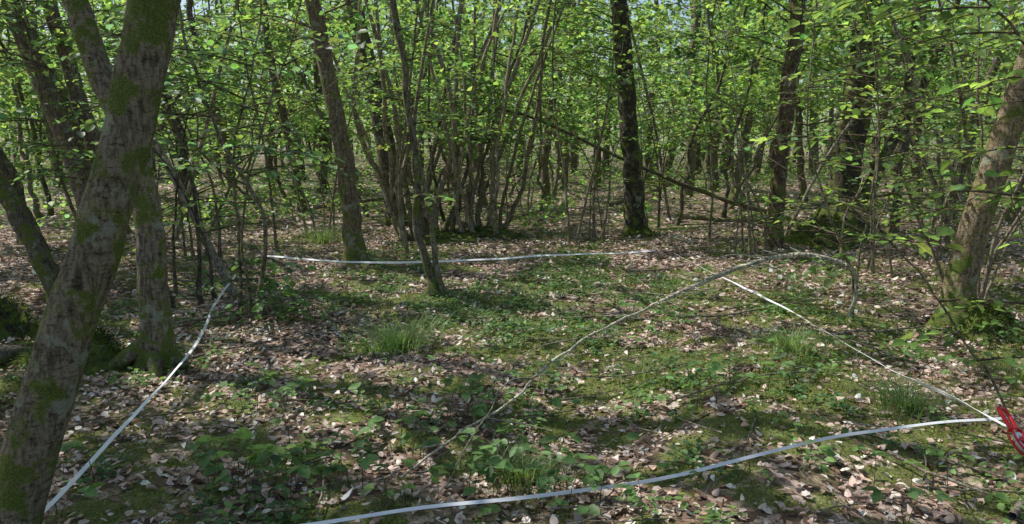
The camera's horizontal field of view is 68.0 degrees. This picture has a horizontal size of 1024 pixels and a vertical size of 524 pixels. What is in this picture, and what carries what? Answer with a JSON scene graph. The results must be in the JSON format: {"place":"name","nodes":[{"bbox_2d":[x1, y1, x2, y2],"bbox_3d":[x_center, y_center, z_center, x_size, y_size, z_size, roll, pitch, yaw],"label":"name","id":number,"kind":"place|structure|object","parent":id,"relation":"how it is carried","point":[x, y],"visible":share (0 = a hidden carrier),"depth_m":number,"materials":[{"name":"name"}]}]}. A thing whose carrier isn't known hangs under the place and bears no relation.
{"place":"outdoors","nodes":[
{"label":"outdoors","id":0,"kind":"place"},
{"bbox_2d":[0,144,1023,523],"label":"ground","id":1,"kind":"structure","parent":0,"point":[754,512],"depth_m":5.06,"materials":[{"name":"brown soil"}]},
{"bbox_2d":[0,291,40,342],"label":"mossy stump","id":2,"kind":"object","parent":1,"relation":"on","point":[17,320],"visible":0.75,"depth_m":6.14,"materials":[{"name":"green plant"}]},
{"bbox_2d":[0,172,59,300],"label":"hazel tree","id":3,"kind":"object","parent":1,"relation":"on","point":[45,267],"visible":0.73,"depth_m":7.40,"materials":[{"name":"brown plant"}]},
{"bbox_2d":[0,0,66,244],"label":"woodland tree","id":4,"kind":"object","parent":1,"relation":"on","point":[8,171],"visible":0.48,"depth_m":11.46,"materials":[{"name":"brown plant"}]},
{"bbox_2d":[0,0,89,216],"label":"understory sapling","id":5,"kind":"object","parent":1,"relation":"on","point":[36,210],"visible":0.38,"depth_m":16.07,"materials":[{"name":"green plant"}]},
{"bbox_2d":[0,29,93,215],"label":"understory sapling","id":6,"kind":"object","parent":1,"relation":"on","point":[21,95],"visible":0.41,"depth_m":15.87,"materials":[{"name":"green plant"}]},
{"bbox_2d":[0,0,110,104],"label":"woodland tree","id":7,"kind":"object","parent":1,"relation":"on","point":[44,59],"visible":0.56,"depth_m":9.77,"materials":[{"name":"green plant"}]},
{"bbox_2d":[0,324,131,375],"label":"mossy stump","id":8,"kind":"object","parent":1,"relation":"on","point":[104,350],"visible":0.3,"depth_m":5.30,"materials":[{"name":"green plant"}]},
{"bbox_2d":[42,0,133,233],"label":"oak tree","id":9,"kind":"object","parent":1,"relation":"on","point":[77,92],"visible":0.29,"depth_m":12.88,"materials":[{"name":"brown plant"}]},
{"bbox_2d":[0,0,177,208],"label":"oak tree","id":10,"kind":"object","parent":1,"relation":"on","point":[50,92],"visible":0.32,"depth_m":12.65,"materials":[{"name":"brown plant"}]},
{"bbox_2d":[0,0,180,523],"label":"leaning tree","id":11,"kind":"object","parent":1,"relation":"on","point":[31,445],"visible":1,"depth_m":2.85,"materials":[{"name":"brown plant"}]},
{"bbox_2d":[0,0,201,168],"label":"woodland tree","id":12,"kind":"object","parent":1,"relation":"on","point":[63,92],"visible":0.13,"depth_m":17.51,"materials":[{"name":"green plant"}]},
{"bbox_2d":[0,0,240,218],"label":"hazel sapling","id":13,"kind":"object","parent":1,"relation":"on","point":[52,146],"visible":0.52,"depth_m":8.09,"materials":[{"name":"green plant"}]},
{"bbox_2d":[61,0,194,377],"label":"forked tree","id":14,"kind":"object","parent":1,"relation":"on","point":[151,348],"visible":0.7,"depth_m":5.25,"materials":[{"name":"brown plant"}]},
{"bbox_2d":[0,17,277,307],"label":"bare sapling","id":15,"kind":"object","parent":1,"relation":"on","point":[200,299],"visible":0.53,"depth_m":7.58,"materials":[{"name":"brown plant"}]},
{"bbox_2d":[44,274,235,512],"bbox_3d":[-2.395,0.633,5.482,0.161,0.057,6.539,-2,9,-12],"label":"measuring tape","id":16,"kind":"object","parent":1,"relation":"on","point":[54,500],"visible":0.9,"depth_m":3.96,"materials":[{"name":"white plastic"}]},
{"bbox_2d":[11,0,293,218],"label":"woodland tree","id":17,"kind":"object","parent":1,"relation":"on","point":[183,173],"visible":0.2,"depth_m":15.69,"materials":[{"name":"green plant"}]},
{"bbox_2d":[37,0,272,209],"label":"understory sapling","id":18,"kind":"object","parent":1,"relation":"on","point":[164,132],"visible":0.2,"depth_m":17.53,"materials":[{"name":"green plant"}]},
{"bbox_2d":[153,135,237,296],"bbox_3d":[-3.541,-0.779,7.952,1.187,2.384,0.115,-1,9,-7],"label":"leaning dead pole","id":19,"kind":"object","parent":1,"relation":"on","point":[220,267],"visible":0.38,"depth_m":8.04,"materials":[{"name":"wood"}]},
{"bbox_2d":[90,0,304,196],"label":"woodland tree","id":20,"kind":"object","parent":1,"relation":"on","point":[189,4],"visible":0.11,"depth_m":21.44,"materials":[{"name":"green plant"}]},
{"bbox_2d":[70,1,360,260],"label":"bare sapling","id":21,"kind":"object","parent":1,"relation":"on","point":[217,210],"visible":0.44,"depth_m":9.93,"materials":[{"name":"brown plant"}]},
{"bbox_2d":[61,0,380,321],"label":"hazel sapling","id":22,"kind":"object","parent":1,"relation":"on","point":[198,81],"visible":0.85,"depth_m":6.72,"materials":[{"name":"green plant"}]},
{"bbox_2d":[195,427,283,493],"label":"pale seedling","id":23,"kind":"object","parent":1,"relation":"on","point":[246,433],"visible":0.92,"depth_m":3.57,"materials":[{"name":"green plant"}]},
{"bbox_2d":[176,441,304,489],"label":"bramble plant","id":24,"kind":"object","parent":1,"relation":"on","point":[206,464],"visible":0.97,"depth_m":3.49,"materials":[{"name":"green plant"}]},
{"bbox_2d":[200,362,314,416],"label":"bramble plant","id":25,"kind":"object","parent":1,"relation":"on","point":[270,380],"visible":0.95,"depth_m":4.56,"materials":[{"name":"green plant"}]},
{"bbox_2d":[181,0,339,201],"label":"understory sapling","id":26,"kind":"object","parent":1,"relation":"on","point":[252,135],"visible":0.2,"depth_m":20.70,"materials":[{"name":"green plant"}]},
{"bbox_2d":[167,0,364,211],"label":"woodland tree","id":27,"kind":"object","parent":1,"relation":"on","point":[284,117],"visible":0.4,"depth_m":16.56,"materials":[{"name":"green plant"}]},
{"bbox_2d":[235,290,339,330],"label":"bramble plant","id":28,"kind":"object","parent":1,"relation":"on","point":[301,300],"visible":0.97,"depth_m":6.63,"materials":[{"name":"green plant"}]},
{"bbox_2d":[192,0,402,205],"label":"understory sapling","id":29,"kind":"object","parent":1,"relation":"on","point":[300,127],"visible":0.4,"depth_m":19.12,"materials":[{"name":"green plant"}]},
{"bbox_2d":[213,0,403,193],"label":"woodland tree","id":30,"kind":"object","parent":1,"relation":"on","point":[317,80],"visible":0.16,"depth_m":23.34,"materials":[{"name":"green plant"}]},
{"bbox_2d":[197,0,420,265],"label":"hornbeam tree","id":31,"kind":"object","parent":1,"relation":"on","point":[354,244],"visible":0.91,"depth_m":9.70,"materials":[{"name":"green plant"}]},
{"bbox_2d":[224,7,406,238],"bbox_3d":[-3.185,-2.129,12.318,2.863,3.630,2.195,-2,9,-15],"label":"bare sapling","id":32,"kind":"object","parent":1,"relation":"on","point":[332,207],"visible":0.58,"depth_m":12.44,"materials":[{"name":"brown plant"}]},
{"bbox_2d":[288,439,405,520],"bbox_3d":[-0.803,0.982,3.468,0.473,0.262,0.580,-6,11,-31],"label":"bramble plant","id":33,"kind":"object","parent":1,"relation":"on","point":[303,470],"visible":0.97,"depth_m":3.41,"materials":[{"name":"green plant"}]},
{"bbox_2d":[233,0,491,225],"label":"oak tree","id":34,"kind":"object","parent":1,"relation":"on","point":[367,61],"visible":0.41,"depth_m":14.55,"materials":[{"name":"green plant"}]},
{"bbox_2d":[323,310,482,358],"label":"grass tuft","id":35,"kind":"object","parent":1,"relation":"on","point":[396,339],"visible":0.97,"depth_m":5.91,"materials":[{"name":"green plant"}]},
{"bbox_2d":[360,458,448,520],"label":"plant","id":36,"kind":"object","parent":1,"relation":"on","point":[407,462],"visible":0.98,"depth_m":3.38,"materials":[{"name":"green plant"}]},
{"bbox_2d":[310,0,508,253],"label":"hazel sapling","id":37,"kind":"object","parent":1,"relation":"on","point":[376,97],"visible":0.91,"depth_m":10.61,"materials":[{"name":"green plant"}]},
{"bbox_2d":[325,0,509,210],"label":"understory sapling","id":38,"kind":"object","parent":1,"relation":"on","point":[402,10],"visible":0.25,"depth_m":17.00,"materials":[{"name":"green plant"}]},
{"bbox_2d":[215,0,634,240],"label":"coppiced hazel","id":39,"kind":"object","parent":1,"relation":"on","point":[469,179],"visible":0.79,"depth_m":12.71,"materials":[{"name":"green plant"}]},
{"bbox_2d":[390,0,482,297],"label":"hazel sapling","id":40,"kind":"object","parent":1,"relation":"on","point":[435,284],"visible":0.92,"depth_m":7.60,"materials":[{"name":"brown plant"}]},
{"bbox_2d":[348,377,530,471],"bbox_3d":[-0.426,0.872,4.098,0.875,0.314,0.853,-4,10,-23],"label":"bramble plant","id":41,"kind":"object","parent":1,"relation":"on","point":[408,421],"visible":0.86,"depth_m":3.98,"materials":[{"name":"green plant"}]},
{"bbox_2d":[370,0,529,204],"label":"understory sapling","id":42,"kind":"object","parent":1,"relation":"on","point":[509,39],"visible":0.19,"depth_m":18.46,"materials":[{"name":"green plant"}]},
{"bbox_2d":[267,250,653,263],"bbox_3d":[-0.588,-0.063,9.770,5.188,0.037,0.754,-1,9,-6],"label":"measuring tape","id":43,"kind":"object","parent":1,"relation":"on","point":[390,262],"visible":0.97,"depth_m":9.56,"materials":[{"name":"white plastic"}]},
{"bbox_2d":[390,223,532,246],"bbox_3d":[-0.554,-0.481,13.102,3.002,0.356,2.716,0,9,0],"label":"mossy stump","id":44,"kind":"object","parent":1,"relation":"on","point":[484,233],"visible":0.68,"depth_m":12.54,"materials":[{"name":"green plant"}]},
{"bbox_2d":[397,0,606,224],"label":"understory sapling","id":45,"kind":"object","parent":1,"relation":"on","point":[467,62],"visible":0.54,"depth_m":13.82,"materials":[{"name":"green plant"}]},
{"bbox_2d":[425,347,583,421],"bbox_3d":[-0.066,0.775,4.827,0.894,0.293,0.995,-2,9,-14],"label":"bramble plant","id":46,"kind":"object","parent":1,"relation":"on","point":[482,406],"visible":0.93,"depth_m":4.57,"materials":[{"name":"green plant"}]},
{"bbox_2d":[0,144,1020,230],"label":"bramble undergrowth","id":47,"kind":"object","parent":1,"relation":"on","point":[249,213],"visible":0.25,"depth_m":17.06,"materials":[{"name":"green plant"}]},
{"bbox_2d":[0,179,1023,523],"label":"leaf litter","id":48,"kind":"object","parent":1,"relation":"on","point":[428,481],"visible":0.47,"depth_m":5.31,"materials":[{"name":"brown plant"}]},
{"bbox_2d":[0,232,1023,523],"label":"moss patches","id":49,"kind":"object","parent":1,"relation":"on","point":[728,388],"visible":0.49,"depth_m":5.19,"materials":[{"name":"green plant"}]},
{"bbox_2d":[0,0,1023,183],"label":"distant trees","id":50,"kind":"object","parent":1,"relation":"on","point":[703,158],"visible":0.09,"depth_m":38.05,"materials":[{"name":"green plant"}]},
{"bbox_2d":[0,230,1023,523],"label":"ivy groundcover","id":51,"kind":"object","parent":1,"relation":"on","point":[80,480],"visible":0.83,"depth_m":6.87,"materials":[{"name":"green plant"}]},
{"bbox_2d":[0,261,1023,523],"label":"woodland seedlings","id":52,"kind":"object","parent":1,"relation":"on","point":[712,513],"visible":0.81,"depth_m":4.67,"materials":[{"name":"green plant"}]},
{"bbox_2d":[0,81,1023,523],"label":"fallen twigs","id":53,"kind":"object","parent":1,"relation":"on","point":[1014,512],"depth_m":5.51,"materials":[{"name":"brown wood"}]},
{"bbox_2d":[478,5,573,221],"bbox_3d":[0.141,-2.721,14.725,2.130,4.036,2.972,0,9,0],"label":"bare sapling","id":54,"kind":"object","parent":1,"relation":"on","point":[527,185],"visible":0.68,"depth_m":15.14,"materials":[{"name":"brown plant"}]},
{"bbox_2d":[425,431,641,516],"bbox_3d":[0.100,0.996,3.685,0.852,0.186,1.168,9,12,43],"label":"grass tuft","id":55,"kind":"object","parent":1,"relation":"on","point":[523,474],"visible":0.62,"depth_m":3.67,"materials":[{"name":"green plant"}]},
{"bbox_2d":[420,0,652,202],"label":"understory sapling","id":56,"kind":"object","parent":1,"relation":"on","point":[532,56],"visible":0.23,"depth_m":16.93,"materials":[{"name":"green plant"}]},
{"bbox_2d":[432,0,656,211],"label":"understory sapling","id":57,"kind":"object","parent":1,"relation":"on","point":[565,40],"visible":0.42,"depth_m":16.88,"materials":[{"name":"green plant"}]},
{"bbox_2d":[481,0,619,199],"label":"understory sapling","id":58,"kind":"object","parent":1,"relation":"on","point":[583,133],"visible":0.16,"depth_m":21.48,"materials":[{"name":"green plant"}]},
{"bbox_2d":[461,426,640,516],"bbox_3d":[0.076,0.954,3.544,0.909,0.305,0.741,5,10,29],"label":"bramble plant","id":59,"kind":"object","parent":1,"relation":"on","point":[506,465],"visible":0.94,"depth_m":3.43,"materials":[{"name":"green plant"}]},
{"bbox_2d":[498,0,610,194],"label":"understory sapling","id":60,"kind":"object","parent":1,"relation":"on","point":[573,140],"visible":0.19,"depth_m":22.56,"materials":[{"name":"green plant"}]},
{"bbox_2d":[438,0,683,204],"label":"woodland tree","id":61,"kind":"object","parent":1,"relation":"on","point":[545,152],"visible":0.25,"depth_m":19.32,"materials":[{"name":"green plant"}]},
{"bbox_2d":[492,0,664,188],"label":"woodland tree","id":62,"kind":"object","parent":1,"relation":"on","point":[566,142],"visible":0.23,"depth_m":26.17,"materials":[{"name":"green plant"}]},
{"bbox_2d":[475,0,687,234],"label":"oak tree","id":63,"kind":"object","parent":1,"relation":"on","point":[634,215],"visible":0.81,"depth_m":12.87,"materials":[{"name":"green plant"}]},
{"bbox_2d":[480,1,688,239],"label":"bare sapling","id":64,"kind":"object","parent":1,"relation":"on","point":[594,185],"visible":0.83,"depth_m":12.54,"materials":[{"name":"brown plant"}]},
{"bbox_2d":[505,0,674,242],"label":"hazel sapling","id":65,"kind":"object","parent":1,"relation":"on","point":[590,50],"visible":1,"depth_m":11.19,"materials":[{"name":"green plant"}]},
{"bbox_2d":[545,461,658,523],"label":"bramble plant","id":66,"kind":"object","parent":1,"relation":"on","point":[629,488],"visible":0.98,"depth_m":3.17,"materials":[{"name":"green plant"}]},
{"bbox_2d":[551,1,665,187],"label":"woodland tree","id":67,"kind":"object","parent":1,"relation":"on","point":[601,119],"visible":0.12,"depth_m":29.11,"materials":[{"name":"green plant"}]},
{"bbox_2d":[400,247,858,485],"bbox_3d":[1.035,0.402,5.487,4.941,0.758,1.255,-8,12,-42],"label":"arched dead branch","id":68,"kind":"object","parent":1,"relation":"on","point":[731,269],"visible":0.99,"depth_m":5.52,"materials":[{"name":"wood"}]},
{"bbox_2d":[585,0,702,179],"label":"woodland tree","id":69,"kind":"object","parent":1,"relation":"on","point":[651,92],"visible":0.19,"depth_m":32.14,"materials":[{"name":"green plant"}]},
{"bbox_2d":[599,15,713,226],"bbox_3d":[2.830,-2.796,14.813,1.950,4.158,2.420,4,10,22],"label":"bare sapling","id":70,"kind":"object","parent":1,"relation":"on","point":[664,171],"visible":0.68,"depth_m":14.61,"materials":[{"name":"brown plant"}]},
{"bbox_2d":[303,416,1013,523],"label":"measuring tape","id":71,"kind":"object","parent":1,"relation":"on","point":[356,517],"visible":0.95,"depth_m":3.38,"materials":[{"name":"white plastic"}]},
{"bbox_2d":[586,0,786,197],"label":"woodland tree","id":72,"kind":"object","parent":1,"relation":"on","point":[697,21],"visible":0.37,"depth_m":21.30,"materials":[{"name":"green plant"}]},
{"bbox_2d":[633,0,778,209],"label":"understory sapling","id":73,"kind":"object","parent":1,"relation":"on","point":[734,180],"visible":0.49,"depth_m":16.92,"materials":[{"name":"green plant"}]},
{"bbox_2d":[600,0,836,225],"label":"understory sapling","id":74,"kind":"object","parent":1,"relation":"on","point":[682,145],"visible":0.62,"depth_m":14.74,"materials":[{"name":"green plant"}]},
{"bbox_2d":[668,0,787,217],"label":"understory sapling","id":75,"kind":"object","parent":1,"relation":"on","point":[725,205],"visible":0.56,"depth_m":15.53,"materials":[{"name":"green plant"}]},
{"bbox_2d":[634,0,823,191],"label":"woodland tree","id":76,"kind":"object","parent":1,"relation":"on","point":[715,162],"visible":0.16,"depth_m":24.66,"materials":[{"name":"green plant"}]},
{"bbox_2d":[650,337,824,406],"bbox_3d":[1.361,0.727,4.771,1.123,0.312,0.880,-4,10,-21],"label":"bramble plant","id":77,"kind":"object","parent":1,"relation":"on","point":[714,369],"visible":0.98,"depth_m":4.79,"materials":[{"name":"green plant"}]},
{"bbox_2d":[640,0,843,201],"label":"woodland tree","id":78,"kind":"object","parent":1,"relation":"on","point":[747,126],"visible":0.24,"depth_m":20.29,"materials":[{"name":"green plant"}]},
{"bbox_2d":[672,0,836,255],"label":"bare sapling","id":79,"kind":"object","parent":1,"relation":"on","point":[747,212],"visible":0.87,"depth_m":10.70,"materials":[{"name":"green plant"}]},
{"bbox_2d":[698,318,863,362],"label":"grass tuft","id":80,"kind":"object","parent":1,"relation":"on","point":[789,342],"visible":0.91,"depth_m":5.77,"materials":[{"name":"green plant"}]},
{"bbox_2d":[652,0,925,248],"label":"oak tree","id":81,"kind":"object","parent":1,"relation":"on","point":[778,177],"visible":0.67,"depth_m":11.24,"materials":[{"name":"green plant"}]},
{"bbox_2d":[688,0,926,201],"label":"woodland tree","id":82,"kind":"object","parent":1,"relation":"on","point":[824,104],"visible":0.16,"depth_m":18.66,"materials":[{"name":"green plant"}]},
{"bbox_2d":[784,213,857,252],"bbox_3d":[4.969,-0.439,11.993,1.610,0.648,1.449,0,9,0],"label":"mossy stump","id":83,"kind":"object","parent":1,"relation":"on","point":[806,238],"visible":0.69,"depth_m":11.79,"materials":[{"name":"green plant"}]},
{"bbox_2d":[727,0,927,210],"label":"understory sapling","id":84,"kind":"object","parent":1,"relation":"on","point":[802,68],"visible":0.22,"depth_m":17.25,"materials":[{"name":"green plant"}]},
{"bbox_2d":[673,20,1015,276],"bbox_3d":[3.955,-1.471,9.891,3.262,3.093,3.494,0,9,0],"label":"bare sapling","id":85,"kind":"object","parent":1,"relation":"on","point":[870,264],"visible":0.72,"depth_m":9.29,"materials":[{"name":"brown plant"}]},
{"bbox_2d":[811,197,892,246],"bbox_3d":[5.428,-0.673,12.447,1.834,0.852,1.871,3,9,16],"label":"mossy stump","id":86,"kind":"object","parent":1,"relation":"on","point":[857,223],"visible":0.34,"depth_m":12.15,"materials":[{"name":"green plant"}]},
{"bbox_2d":[690,0,1016,203],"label":"oak tree","id":87,"kind":"object","parent":1,"relation":"on","point":[844,175],"visible":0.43,"depth_m":12.65,"materials":[{"name":"green plant"}]},
{"bbox_2d":[730,0,1003,317],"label":"hazel sapling","id":88,"kind":"object","parent":1,"relation":"on","point":[828,283],"visible":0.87,"depth_m":6.75,"materials":[{"name":"green plant"}]},
{"bbox_2d":[817,444,954,523],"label":"bramble plant","id":89,"kind":"object","parent":1,"relation":"on","point":[877,495],"visible":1,"depth_m":3.36,"materials":[{"name":"green plant"}]},
{"bbox_2d":[749,0,1023,282],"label":"hazel sapling","id":90,"kind":"object","parent":1,"relation":"on","point":[963,116],"visible":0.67,"depth_m":8.21,"materials":[{"name":"green plant"}]},
{"bbox_2d":[773,0,1017,233],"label":"woodland tree","id":91,"kind":"object","parent":1,"relation":"on","point":[916,24],"visible":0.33,"depth_m":13.09,"materials":[{"name":"green plant"}]},
{"bbox_2d":[786,1,1016,191],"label":"woodland tree","id":92,"kind":"object","parent":1,"relation":"on","point":[872,157],"visible":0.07,"depth_m":23.63,"materials":[{"name":"green plant"}]},
{"bbox_2d":[784,0,1019,218],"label":"woodland tree","id":93,"kind":"object","parent":1,"relation":"on","point":[934,84],"visible":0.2,"depth_m":14.87,"materials":[{"name":"green plant"}]},
{"bbox_2d":[787,0,1023,334],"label":"hazel sapling","id":94,"kind":"object","parent":1,"relation":"on","point":[985,109],"visible":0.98,"depth_m":5.05,"materials":[{"name":"green plant"}]},
{"bbox_2d":[806,180,1023,426],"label":"arching sapling","id":95,"kind":"object","parent":1,"relation":"on","point":[923,248],"visible":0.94,"depth_m":4.09,"materials":[{"name":"green plant"}]},
{"bbox_2d":[829,364,1013,431],"bbox_3d":[2.375,0.819,4.486,1.062,0.214,1.021,0,9,0],"label":"grass tuft","id":96,"kind":"object","parent":1,"relation":"on","point":[907,404],"visible":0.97,"depth_m":4.53,"materials":[{"name":"green plant"}]},
{"bbox_2d":[837,3,1023,251],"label":"bare sapling","id":97,"kind":"object","parent":1,"relation":"on","point":[946,239],"visible":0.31,"depth_m":11.38,"materials":[{"name":"brown plant"}]},
{"bbox_2d":[858,1,1023,262],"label":"bare sapling","id":98,"kind":"object","parent":1,"relation":"on","point":[939,241],"visible":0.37,"depth_m":10.08,"materials":[{"name":"brown plant"}]},
{"bbox_2d":[878,2,1023,211],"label":"woodland tree","id":99,"kind":"object","parent":1,"relation":"on","point":[964,170],"visible":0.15,"depth_m":17.55,"materials":[{"name":"green plant"}]},
{"bbox_2d":[882,0,1023,302],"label":"bare sapling","id":100,"kind":"object","parent":1,"relation":"on","point":[983,292],"visible":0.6,"depth_m":7.18,"materials":[{"name":"brown plant"}]},
{"bbox_2d":[903,346,1023,403],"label":"bramble plant","id":101,"kind":"object","parent":1,"relation":"on","point":[1012,381],"visible":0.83,"depth_m":5.24,"materials":[{"name":"green plant"}]},
{"bbox_2d":[914,299,1023,346],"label":"mossy stump","id":102,"kind":"object","parent":1,"relation":"on","point":[989,314],"visible":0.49,"depth_m":6.46,"materials":[{"name":"green plant"}]},
{"bbox_2d":[925,43,1023,330],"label":"hornbeam tree","id":103,"kind":"object","parent":1,"relation":"on","point":[962,274],"visible":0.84,"depth_m":6.53,"materials":[{"name":"brown plant"}]},
{"bbox_2d":[952,0,1023,223],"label":"woodland tree","id":104,"kind":"object","parent":1,"relation":"on","point":[1009,216],"visible":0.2,"depth_m":14.93,"materials":[{"name":"green plant"}]},
{"bbox_2d":[0,0,1023,144],"label":"sky","id":105,"kind":"structure","parent":0,"point":[184,1],"materials":[{"name":"white"}]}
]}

